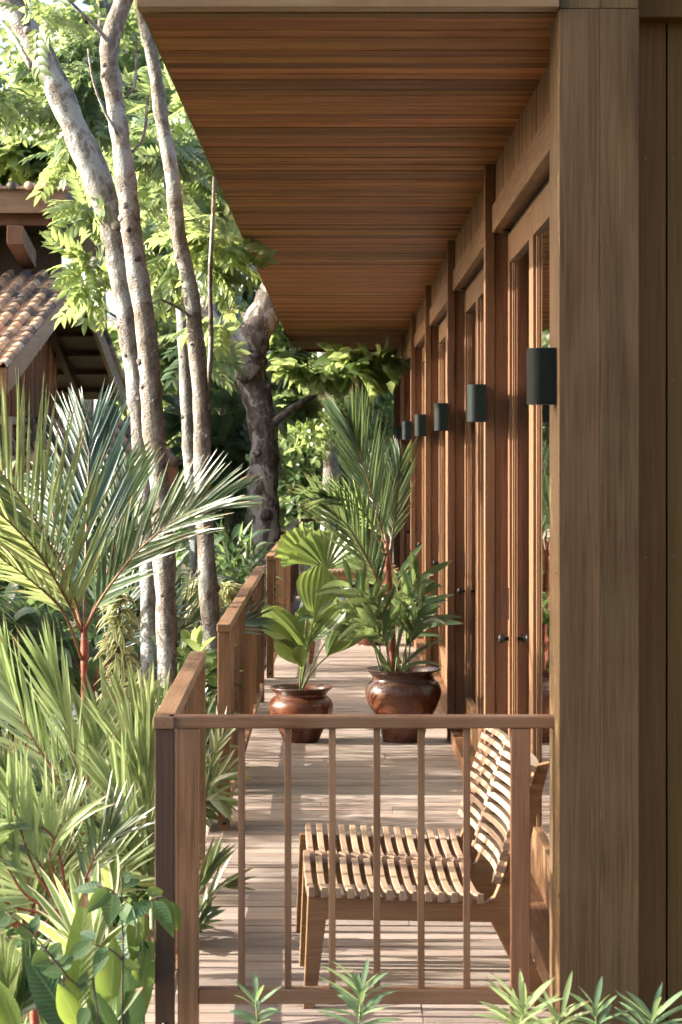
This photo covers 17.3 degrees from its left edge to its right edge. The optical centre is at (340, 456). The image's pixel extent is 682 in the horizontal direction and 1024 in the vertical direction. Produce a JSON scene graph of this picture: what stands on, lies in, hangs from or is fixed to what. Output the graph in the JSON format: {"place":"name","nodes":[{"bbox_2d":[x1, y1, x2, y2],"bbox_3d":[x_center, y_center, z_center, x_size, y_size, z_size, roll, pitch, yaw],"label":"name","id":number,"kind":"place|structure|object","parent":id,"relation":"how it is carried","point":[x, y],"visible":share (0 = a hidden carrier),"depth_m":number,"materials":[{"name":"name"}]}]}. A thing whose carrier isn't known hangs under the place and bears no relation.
{"place":"outdoors","nodes":[
{"label":"outdoors","id":0,"kind":"place"},
{"bbox_2d":[0,0,116,328],"label":"sky","id":1,"kind":"structure","parent":0,"point":[109,298],"materials":[{"name":"white"}]},
{"bbox_2d":[1,675,139,767],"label":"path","id":2,"kind":"structure","parent":0,"point":[73,712],"depth_m":18.29,"materials":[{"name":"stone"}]},
{"bbox_2d":[6,544,392,1022],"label":"ground","id":3,"kind":"structure","parent":0,"point":[23,1017],"depth_m":29.54,"materials":[{"name":"green plant"}]},
{"bbox_2d":[0,550,30,647],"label":"shrub","id":4,"kind":"object","parent":3,"relation":"on","point":[10,592],"visible":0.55,"depth_m":11.53,"materials":[{"name":"green plant"}]},
{"bbox_2d":[0,574,33,601],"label":"shrub","id":5,"kind":"object","parent":3,"relation":"on","point":[17,593],"visible":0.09,"depth_m":13.68,"materials":[{"name":"green plant"}]},
{"bbox_2d":[0,906,62,1023],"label":"shrub","id":6,"kind":"object","parent":3,"relation":"on","point":[10,930],"visible":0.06,"depth_m":7.97,"materials":[{"name":"green plant"}]},
{"bbox_2d":[0,928,67,1015],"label":"garden palm","id":7,"kind":"object","parent":3,"relation":"on","point":[22,995],"visible":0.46,"depth_m":6.29,"materials":[{"name":"green plant"}]},
{"bbox_2d":[0,910,99,1023],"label":"leafy shoot","id":8,"kind":"object","parent":3,"relation":"on","point":[41,958],"visible":1,"depth_m":6.00,"materials":[{"name":"green plant"}]},
{"bbox_2d":[0,626,106,1023],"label":"ground cover","id":9,"kind":"object","parent":3,"relation":"on","point":[56,717],"depth_m":16.37,"materials":[{"name":"green plant"}]},
{"bbox_2d":[0,577,107,811],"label":"shrub","id":10,"kind":"object","parent":3,"relation":"on","point":[75,678],"visible":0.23,"depth_m":11.83,"materials":[{"name":"green plant"}]},
{"bbox_2d":[0,460,131,770],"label":"shrub","id":11,"kind":"object","parent":3,"relation":"on","point":[6,583],"visible":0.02,"depth_m":14.86,"materials":[{"name":"green plant"}]},
{"bbox_2d":[9,860,127,1023],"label":"strap leaf plant","id":12,"kind":"object","parent":3,"relation":"on","point":[65,908],"visible":0.45,"depth_m":6.66,"materials":[{"name":"plant"}]},
{"bbox_2d":[0,716,137,1018],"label":"garden palm","id":13,"kind":"object","parent":3,"relation":"on","point":[3,761],"visible":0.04,"depth_m":8.99,"materials":[{"name":"green plant"}]},
{"bbox_2d":[0,50,143,577],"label":"tree","id":14,"kind":"object","parent":3,"relation":"on","point":[12,156],"visible":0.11,"depth_m":38.51,"materials":[{"name":"green plant"}]},
{"bbox_2d":[0,736,154,927],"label":"garden palm","id":15,"kind":"object","parent":3,"relation":"on","point":[20,805],"visible":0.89,"depth_m":7.09,"materials":[{"name":"green plant"}]},
{"bbox_2d":[0,893,154,1023],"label":"broad leaf plant","id":16,"kind":"object","parent":3,"relation":"on","point":[63,1000],"visible":0.87,"depth_m":6.20,"materials":[{"name":"green plant"}]},
{"bbox_2d":[0,791,154,1023],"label":"garden palm","id":17,"kind":"object","parent":3,"relation":"on","point":[72,864],"visible":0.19,"depth_m":7.39,"materials":[{"name":"green plant"}]},
{"bbox_2d":[0,0,156,855],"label":"tree","id":18,"kind":"object","parent":3,"relation":"on","point":[94,179],"visible":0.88,"depth_m":11.71,"materials":[{"name":"green plant"}]},
{"bbox_2d":[0,612,166,882],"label":"garden palm","id":19,"kind":"object","parent":3,"relation":"on","point":[92,732],"visible":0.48,"depth_m":7.69,"materials":[{"name":"green plant"}]},
{"bbox_2d":[0,181,178,517],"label":"tiled house","id":20,"kind":"structure","parent":3,"relation":"on","point":[34,344],"depth_m":24.55,"materials":[{"name":"ceramic"}]},
{"bbox_2d":[57,350,121,464],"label":"tree","id":21,"kind":"object","parent":3,"relation":"on","point":[59,403],"visible":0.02,"depth_m":54.18,"materials":[{"name":"green plant"}]},
{"bbox_2d":[0,570,195,696],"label":"garden palm","id":22,"kind":"object","parent":3,"relation":"on","point":[34,625],"visible":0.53,"depth_m":11.80,"materials":[{"name":"green plant"}]},
{"bbox_2d":[84,844,126,937],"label":"strap leaf plant","id":23,"kind":"object","parent":3,"relation":"on","point":[110,874],"visible":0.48,"depth_m":7.19,"materials":[{"name":"green plant"}]},
{"bbox_2d":[25,517,190,702],"bbox_3d":[-1.484,1.301,14.550,1.236,1.927,1.209,0,0,0],"label":"shrub","id":24,"kind":"object","parent":3,"relation":"on","point":[92,662],"visible":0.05,"depth_m":14.35,"materials":[{"name":"green plant"}]},
{"bbox_2d":[8,782,207,940],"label":"garden palm","id":25,"kind":"object","parent":3,"relation":"on","point":[75,873],"visible":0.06,"depth_m":7.89,"materials":[{"name":"green plant"}]},
{"bbox_2d":[12,0,211,706],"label":"tree","id":26,"kind":"object","parent":3,"relation":"on","point":[132,147],"visible":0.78,"depth_m":11.37,"materials":[{"name":"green plant"}]},
{"bbox_2d":[0,0,224,524],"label":"tree","id":27,"kind":"object","parent":3,"relation":"on","point":[38,7],"visible":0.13,"depth_m":33.62,"materials":[{"name":"green plant"}]},
{"bbox_2d":[55,648,172,983],"bbox_3d":[-0.755,1.451,7.478,0.439,1.625,0.133,0,0,7],"label":"garden palm","id":28,"kind":"object","parent":3,"relation":"on","point":[130,748],"visible":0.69,"depth_m":7.49,"materials":[{"name":"green plant"}]},
{"bbox_2d":[94,592,142,755],"bbox_3d":[-0.883,1.374,8.900,0.220,1.677,0.215,0,0,-33],"label":"variegated dracaena","id":29,"kind":"object","parent":3,"relation":"on","point":[118,627],"visible":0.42,"depth_m":8.87,"materials":[{"name":"green plant"}]},
{"bbox_2d":[45,0,192,529],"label":"tree","id":30,"kind":"object","parent":3,"relation":"on","point":[78,15],"visible":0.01,"depth_m":43.50,"materials":[{"name":"green plant"}]},
{"bbox_2d":[69,871,180,1023],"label":"leafy shoot","id":31,"kind":"object","parent":3,"relation":"on","point":[167,913],"visible":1,"depth_m":6.02,"materials":[{"name":"green plant"}]},
{"bbox_2d":[20,65,240,649],"bbox_3d":[-1.348,-0.403,17.071,1.514,5.432,4.236,0,0,-24],"label":"tree","id":32,"kind":"object","parent":3,"relation":"on","point":[200,195],"visible":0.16,"depth_m":16.85,"materials":[{"name":"green plant"}]},
{"bbox_2d":[0,365,263,794],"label":"red stem palm","id":33,"kind":"object","parent":3,"relation":"on","point":[91,481],"visible":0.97,"depth_m":8.03,"materials":[{"name":"green plant"}]},
{"bbox_2d":[89,263,176,420],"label":"tree","id":34,"kind":"object","parent":3,"relation":"on","point":[112,320],"depth_m":35.59,"materials":[{"name":"green plant"}]},
{"bbox_2d":[116,913,153,1023],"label":"broad leaf plant","id":35,"kind":"object","parent":3,"relation":"on","point":[135,938],"visible":0.48,"depth_m":6.50,"materials":[{"name":"green plant"}]},
{"bbox_2d":[123,680,156,831],"bbox_3d":[-0.790,1.542,8.698,0.239,1.342,0.233,0,0,0],"label":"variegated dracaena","id":36,"kind":"object","parent":3,"relation":"on","point":[137,682],"visible":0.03,"depth_m":8.69,"materials":[{"name":"green plant"}]},
{"bbox_2d":[50,697,235,816],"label":"garden palm","id":37,"kind":"object","parent":3,"relation":"on","point":[222,783],"visible":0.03,"depth_m":9.37,"materials":[{"name":"green plant"}]},
{"bbox_2d":[100,848,206,973],"bbox_3d":[-0.730,1.801,7.895,0.477,0.925,0.490,0,0,-33],"label":"shrub","id":38,"kind":"object","parent":3,"relation":"on","point":[132,900],"visible":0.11,"depth_m":7.80,"materials":[{"name":"green plant"}]},
{"bbox_2d":[53,543,277,650],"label":"garden palm","id":39,"kind":"object","parent":3,"relation":"on","point":[255,621],"visible":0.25,"depth_m":12.58,"materials":[{"name":"green plant"}]},
{"bbox_2d":[105,218,253,610],"bbox_3d":[-2.477,-0.488,29.017,2.555,5.610,2.494,0,0,18],"label":"tree","id":40,"kind":"object","parent":3,"relation":"on","point":[169,326],"visible":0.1,"depth_m":28.37,"materials":[{"name":"green plant"}]},
{"bbox_2d":[122,511,237,674],"bbox_3d":[-1.236,1.325,16.986,0.951,1.878,0.901,0,0,0],"label":"shrub","id":41,"kind":"object","parent":3,"relation":"on","point":[184,552],"visible":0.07,"depth_m":16.94,"materials":[{"name":"green plant"}]},
{"bbox_2d":[105,0,278,836],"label":"tree","id":42,"kind":"object","parent":3,"relation":"on","point":[205,255],"visible":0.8,"depth_m":12.30,"materials":[{"name":"green plant"}]},
{"bbox_2d":[146,682,237,827],"bbox_3d":[-0.784,1.653,10.310,0.673,1.221,0.676,0,0,28],"label":"shrub","id":43,"kind":"object","parent":3,"relation":"on","point":[215,806],"visible":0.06,"depth_m":10.33,"materials":[{"name":"green plant"}]},
{"bbox_2d":[143,220,246,560],"bbox_3d":[-1.726,-0.239,26.105,1.424,5.104,2.066,0,0,0],"label":"tree","id":44,"kind":"object","parent":3,"relation":"on","point":[237,300],"visible":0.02,"depth_m":26.18,"materials":[{"name":"green plant"}]},
{"bbox_2d":[146,625,246,839],"bbox_3d":[-0.793,1.567,11.607,0.615,1.393,0.521,0,0,0],"label":"shrub","id":45,"kind":"object","parent":3,"relation":"on","point":[211,661],"visible":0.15,"depth_m":11.56,"materials":[{"name":"green plant"}]},
{"bbox_2d":[142,200,250,578],"bbox_3d":[-1.689,-0.592,24.503,1.517,5.811,6.322,0,0,-7],"label":"tree","id":46,"kind":"object","parent":3,"relation":"on","point":[228,366],"visible":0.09,"depth_m":21.76,"materials":[{"name":"green plant"}]},
{"bbox_2d":[183,577,226,644],"bbox_3d":[-0.799,1.452,13.198,0.291,1.521,0.312,0,0,-34],"label":"variegated dracaena","id":47,"kind":"object","parent":3,"relation":"on","point":[221,603],"visible":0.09,"depth_m":13.16,"materials":[{"name":"green plant"}]},
{"bbox_2d":[162,358,286,572],"bbox_3d":[-1.466,0.470,26.005,1.686,3.588,1.765,0,0,0],"label":"shrub","id":48,"kind":"object","parent":3,"relation":"on","point":[226,425],"visible":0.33,"depth_m":25.74,"materials":[{"name":"green plant"}]},
{"bbox_2d":[197,581,253,624],"bbox_3d":[-0.721,1.477,13.599,0.417,1.472,0.408,0,0,0],"label":"variegated dracaena","id":49,"kind":"object","parent":3,"relation":"on","point":[232,591],"visible":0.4,"depth_m":13.52,"materials":[{"name":"beige plant"}]},
{"bbox_2d":[199,832,255,932],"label":"garden palm","id":50,"kind":"object","parent":3,"relation":"on","point":[215,859],"visible":0.66,"depth_m":7.59,"materials":[{"name":"green plant"}]},
{"bbox_2d":[205,693,251,824],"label":"garden palm","id":51,"kind":"object","parent":3,"relation":"on","point":[227,804],"visible":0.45,"depth_m":9.10,"materials":[{"name":"green plant"}]},
{"bbox_2d":[184,520,288,607],"bbox_3d":[-0.873,1.385,17.987,0.949,1.757,0.975,0,0,0],"label":"shrub","id":52,"kind":"object","parent":3,"relation":"on","point":[229,568],"visible":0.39,"depth_m":17.97,"materials":[{"name":"green plant"}]},
{"bbox_2d":[213,249,276,413],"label":"tree","id":53,"kind":"object","parent":3,"relation":"on","point":[234,327],"depth_m":30.51,"materials":[{"name":"green plant"}]},
{"bbox_2d":[215,455,283,578],"bbox_3d":[-1.414,1.037,30.026,1.255,2.454,1.338,0,0,18],"label":"shrub","id":54,"kind":"object","parent":3,"relation":"on","point":[247,553],"visible":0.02,"depth_m":29.87,"materials":[{"name":"green plant"}]},
{"bbox_2d":[107,321,392,520],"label":"distant wood","id":55,"kind":"object","parent":3,"relation":"on","point":[113,333],"depth_m":76.74,"materials":[{"name":"green plant"}]},
{"bbox_2d":[222,272,280,438],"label":"tree","id":56,"kind":"object","parent":3,"relation":"on","point":[237,315],"visible":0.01,"depth_m":37.95,"materials":[{"name":"green plant"}]},
{"bbox_2d":[230,972,281,1023],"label":"narrow leaf sprig","id":57,"kind":"object","parent":3,"relation":"on","point":[246,1015],"visible":1,"depth_m":5.96,"materials":[{"name":"green plant"}]},
{"bbox_2d":[221,222,317,405],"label":"tree","id":58,"kind":"object","parent":3,"relation":"on","point":[276,349],"visible":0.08,"depth_m":40.21,"materials":[{"name":"green plant"}]},
{"bbox_2d":[196,193,410,667],"bbox_3d":[-0.792,-0.775,25.247,2.123,6.178,6.439,0,0,-15],"label":"tree","id":59,"kind":"object","parent":3,"relation":"on","point":[267,378],"visible":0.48,"depth_m":23.84,"materials":[{"name":"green plant"}]},
{"bbox_2d":[254,290,371,575],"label":"tree","id":60,"kind":"object","parent":3,"relation":"on","point":[294,464],"visible":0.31,"depth_m":33.94,"materials":[{"name":"green plant"}]},
{"bbox_2d":[248,265,392,530],"bbox_3d":[0.116,-1.018,33.395,2.915,6.673,3.851,0,0,36],"label":"tree","id":61,"kind":"object","parent":3,"relation":"on","point":[312,432],"visible":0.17,"depth_m":32.91,"materials":[{"name":"green plant"}]},
{"bbox_2d":[145,594,549,1023],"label":"deck","id":62,"kind":"structure","parent":3,"relation":"on","point":[345,674],"depth_m":9.60,"materials":[{"name":"brown wood"}]},
{"bbox_2d":[153,651,205,1023],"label":"railing","id":63,"kind":"object","parent":62,"relation":"on","point":[185,694],"visible":0.64,"depth_m":6.60,"materials":[{"name":"brown wood"}]},
{"bbox_2d":[217,566,264,829],"bbox_3d":[-0.550,1.266,12.920,0.062,0.995,5.384,0,0,0],"label":"railing","id":64,"kind":"object","parent":62,"relation":"on","point":[246,655],"visible":0.77,"depth_m":11.58,"materials":[{"name":"brown wood"}]},
{"bbox_2d":[266,539,289,677],"bbox_3d":[-0.539,1.266,19.530,0.062,0.995,4.564,0,0,0],"label":"railing","id":65,"kind":"object","parent":62,"relation":"on","point":[274,568],"visible":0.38,"depth_m":17.39,"materials":[{"name":"brown wood"}]},
{"bbox_2d":[285,519,298,612],"bbox_3d":[-0.544,1.266,25.175,0.062,0.995,4.574,0,0,0],"label":"railing","id":66,"kind":"object","parent":62,"relation":"on","point":[294,572],"visible":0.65,"depth_m":24.84,"materials":[{"name":"brown wood"}]},
{"bbox_2d":[269,684,332,742],"bbox_3d":[-0.241,1.549,13.450,0.387,0.330,0.389,0,0,0],"label":"clay pot","id":67,"kind":"object","parent":62,"relation":"on","point":[294,699],"visible":0.8,"depth_m":13.32,"materials":[{"name":"ceramic"}]},
{"bbox_2d":[253,526,364,689],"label":"fan palm","id":68,"kind":"object","parent":67,"relation":"in","point":[292,636],"visible":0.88,"depth_m":13.33,"materials":[{"name":"green plant"}]},
{"bbox_2d":[300,518,391,587],"bbox_3d":[0.080,1.194,27.531,1.160,0.851,0.062,0,0,0],"label":"railing","id":69,"kind":"object","parent":62,"relation":"on","point":[303,520],"visible":0.18,"depth_m":27.51,"materials":[{"name":"brown wood"}]},
{"bbox_2d":[308,565,401,663],"bbox_3d":[0.108,1.333,19.014,0.775,0.760,1.215,0,0,-1],"label":"slatted bench","id":70,"kind":"object","parent":62,"relation":"on","point":[311,653],"visible":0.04,"depth_m":18.43,"materials":[{"name":"brown wood"}]},
{"bbox_2d":[299,587,356,607],"bbox_3d":[-0.100,1.216,19.325,0.520,0.184,0.550,0,0,0],"label":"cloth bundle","id":71,"kind":"object","parent":70,"relation":"on","point":[341,598],"visible":0.09,"depth_m":19.13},
{"bbox_2d":[328,568,384,580],"bbox_3d":[0.125,1.402,21.675,0.674,0.622,0.652,0,0,0],"label":"slatted table","id":72,"kind":"object","parent":62,"relation":"on","point":[339,573],"visible":0.16,"depth_m":21.36,"materials":[{"name":"brown wood"}]},
{"bbox_2d":[171,714,553,1023],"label":"railing","id":73,"kind":"object","parent":62,"relation":"on","point":[192,995],"visible":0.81,"depth_m":6.61,"materials":[{"name":"brown wood"}]},
{"bbox_2d":[358,634,383,645],"bbox_3d":[0.269,1.558,20.300,0.447,0.311,0.450,0,0,0],"label":"clay pot","id":74,"kind":"object","parent":62,"relation":"on","point":[364,642],"visible":0.16,"depth_m":20.19,"materials":[{"name":"ceramic"}]},
{"bbox_2d":[365,665,441,742],"bbox_3d":[0.375,1.493,13.450,0.460,0.438,0.456,0,0,0],"label":"clay pot","id":75,"kind":"object","parent":62,"relation":"on","point":[415,689],"visible":0.87,"depth_m":13.29,"materials":[{"name":"ceramic"}]},
{"bbox_2d":[289,379,420,671],"bbox_3d":[0.138,0.426,13.602,0.610,1.840,1.397,0,0,22],"label":"red stem palm","id":76,"kind":"object","parent":75,"relation":"in","point":[384,495],"visible":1,"depth_m":13.49,"materials":[{"name":"green plant"}]},
{"bbox_2d":[297,543,463,672],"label":"young palm","id":77,"kind":"object","parent":75,"relation":"in","point":[399,613],"visible":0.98,"depth_m":13.15,"materials":[{"name":"green plant"}]},
{"bbox_2d":[136,0,681,1023],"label":"wooden house","id":78,"kind":"structure","parent":62,"relation":"on","point":[450,198],"depth_m":7.04,"materials":[{"name":"brown wood"}]},
{"bbox_2d":[393,426,400,441],"bbox_3d":[0.599,-0.233,23.950,0.084,0.165,0.100,0,0,0],"label":"wall lamp","id":79,"kind":"object","parent":78,"relation":"attached to","point":[397,431],"visible":0.81,"depth_m":23.90,"materials":[{"name":"metal"}]},
{"bbox_2d":[402,421,410,439],"bbox_3d":[0.599,-0.233,20.450,0.084,0.165,0.100,0,0,0],"label":"wall lamp","id":80,"kind":"object","parent":78,"relation":"attached to","point":[406,430],"visible":1,"depth_m":20.40,"materials":[{"name":"metal"}]},
{"bbox_2d":[406,370,410,548],"bbox_3d":[0.736,0.319,23.405,0.079,2.608,1.210,0,0,0],"label":"door","id":81,"kind":"structure","parent":78,"relation":"in","point":[407,531],"depth_m":23.93,"materials":[{"name":"brown wood"}]},
{"bbox_2d":[414,414,425,435],"bbox_3d":[0.599,-0.233,16.950,0.084,0.165,0.100,0,0,0],"label":"wall lamp","id":82,"kind":"object","parent":78,"relation":"attached to","point":[420,424],"visible":0.93,"depth_m":16.90,"materials":[{"name":"metal"}]},
{"bbox_2d":[417,346,424,637],"bbox_3d":[0.736,0.319,19.905,0.079,2.608,1.210,0,0,0],"label":"door","id":83,"kind":"structure","parent":78,"relation":"in","point":[423,349],"depth_m":20.43,"materials":[{"name":"brown wood"}]},
{"bbox_2d":[433,318,445,683],"bbox_3d":[0.736,0.319,16.405,0.079,2.608,1.210,0,0,0],"label":"door","id":84,"kind":"structure","parent":78,"relation":"in","point":[442,328],"depth_m":16.71,"materials":[{"name":"brown wood"}]},
{"bbox_2d":[434,403,447,430],"bbox_3d":[0.599,-0.233,13.390,0.084,0.165,0.100,0,0,0],"label":"wall lamp","id":85,"kind":"object","parent":78,"relation":"attached to","point":[440,416],"visible":1,"depth_m":13.34,"materials":[{"name":"metal"}]},
{"bbox_2d":[446,316,446,685],"bbox_3d":[0.760,0.319,14.665,0.034,2.608,2.269,0,0,0],"label":"door","id":86,"kind":"structure","parent":78,"relation":"in","point":[446,316],"depth_m":15.75,"materials":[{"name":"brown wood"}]},
{"bbox_2d":[457,277,476,751],"bbox_3d":[0.736,0.319,12.845,0.079,2.608,1.210,0,0,0],"label":"door","id":87,"kind":"structure","parent":78,"relation":"in","point":[470,295],"depth_m":13.13,"materials":[{"name":"brown wood"}]},
{"bbox_2d":[467,384,485,421],"bbox_3d":[0.599,-0.233,9.900,0.084,0.165,0.100,0,0,0],"label":"wall lamp","id":88,"kind":"object","parent":78,"relation":"attached to","point":[476,402],"visible":1,"depth_m":9.85,"materials":[{"name":"metal"}]},
{"bbox_2d":[477,268,483,763],"bbox_3d":[0.760,0.319,11.140,0.034,2.608,2.199,0,0,0],"label":"door","id":89,"kind":"structure","parent":78,"relation":"in","point":[480,277],"depth_m":12.13,"materials":[{"name":"brown wood"}]},
{"bbox_2d":[498,205,530,869],"bbox_3d":[0.736,0.319,9.355,0.079,2.608,1.210,0,0,0],"label":"door","id":90,"kind":"structure","parent":78,"relation":"in","point":[518,638],"depth_m":9.53,"materials":[{"name":"brown wood"}]},
{"bbox_2d":[531,180,549,910],"bbox_3d":[0.760,0.319,7.752,0.034,2.608,1.994,0,0,0],"label":"door","id":91,"kind":"structure","parent":78,"relation":"in","point":[540,207],"depth_m":8.49,"materials":[{"name":"brown wood"}]},
{"bbox_2d":[527,348,556,404],"bbox_3d":[0.588,-0.233,6.570,0.084,0.165,0.100,0,0,0],"label":"wall lamp","id":92,"kind":"object","parent":78,"relation":"attached to","point":[541,376],"visible":1,"depth_m":6.52,"materials":[{"name":"metal"}]},
{"bbox_2d":[296,729,549,1008],"bbox_3d":[0.247,1.333,7.522,0.775,0.760,1.215,0,0,-2],"label":"chair","id":93,"kind":"object","parent":62,"relation":"on","point":[490,826],"visible":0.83,"depth_m":7.42,"materials":[{"name":"brown wood"}]},
{"bbox_2d":[312,438,392,590],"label":"tree","id":94,"kind":"object","parent":3,"relation":"on","point":[387,537],"visible":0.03,"depth_m":35.73,"materials":[{"name":"green plant"}]},
{"bbox_2d":[318,958,401,1023],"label":"narrow leaf sprig","id":95,"kind":"object","parent":3,"relation":"on","point":[357,986],"visible":1,"depth_m":5.91,"materials":[{"name":"green plant"}]},
{"bbox_2d":[473,969,568,1023],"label":"narrow leaf sprig","id":96,"kind":"object","parent":3,"relation":"on","point":[525,1002],"visible":1,"depth_m":5.81,"materials":[{"name":"green plant"}]},
{"bbox_2d":[513,972,591,1023],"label":"narrow leaf sprig","id":97,"kind":"object","parent":3,"relation":"on","point":[554,1013],"visible":0.87,"depth_m":5.86,"materials":[{"name":"green plant"}]},
{"bbox_2d":[569,977,630,1023],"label":"narrow leaf sprig","id":98,"kind":"object","parent":3,"relation":"on","point":[595,1012],"visible":0.99,"depth_m":5.91,"materials":[{"name":"green plant"}]},
{"bbox_2d":[607,983,681,1023],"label":"narrow leaf sprig","id":99,"kind":"object","parent":3,"relation":"on","point":[636,1012],"visible":1,"depth_m":5.81,"materials":[{"name":"green plant"}]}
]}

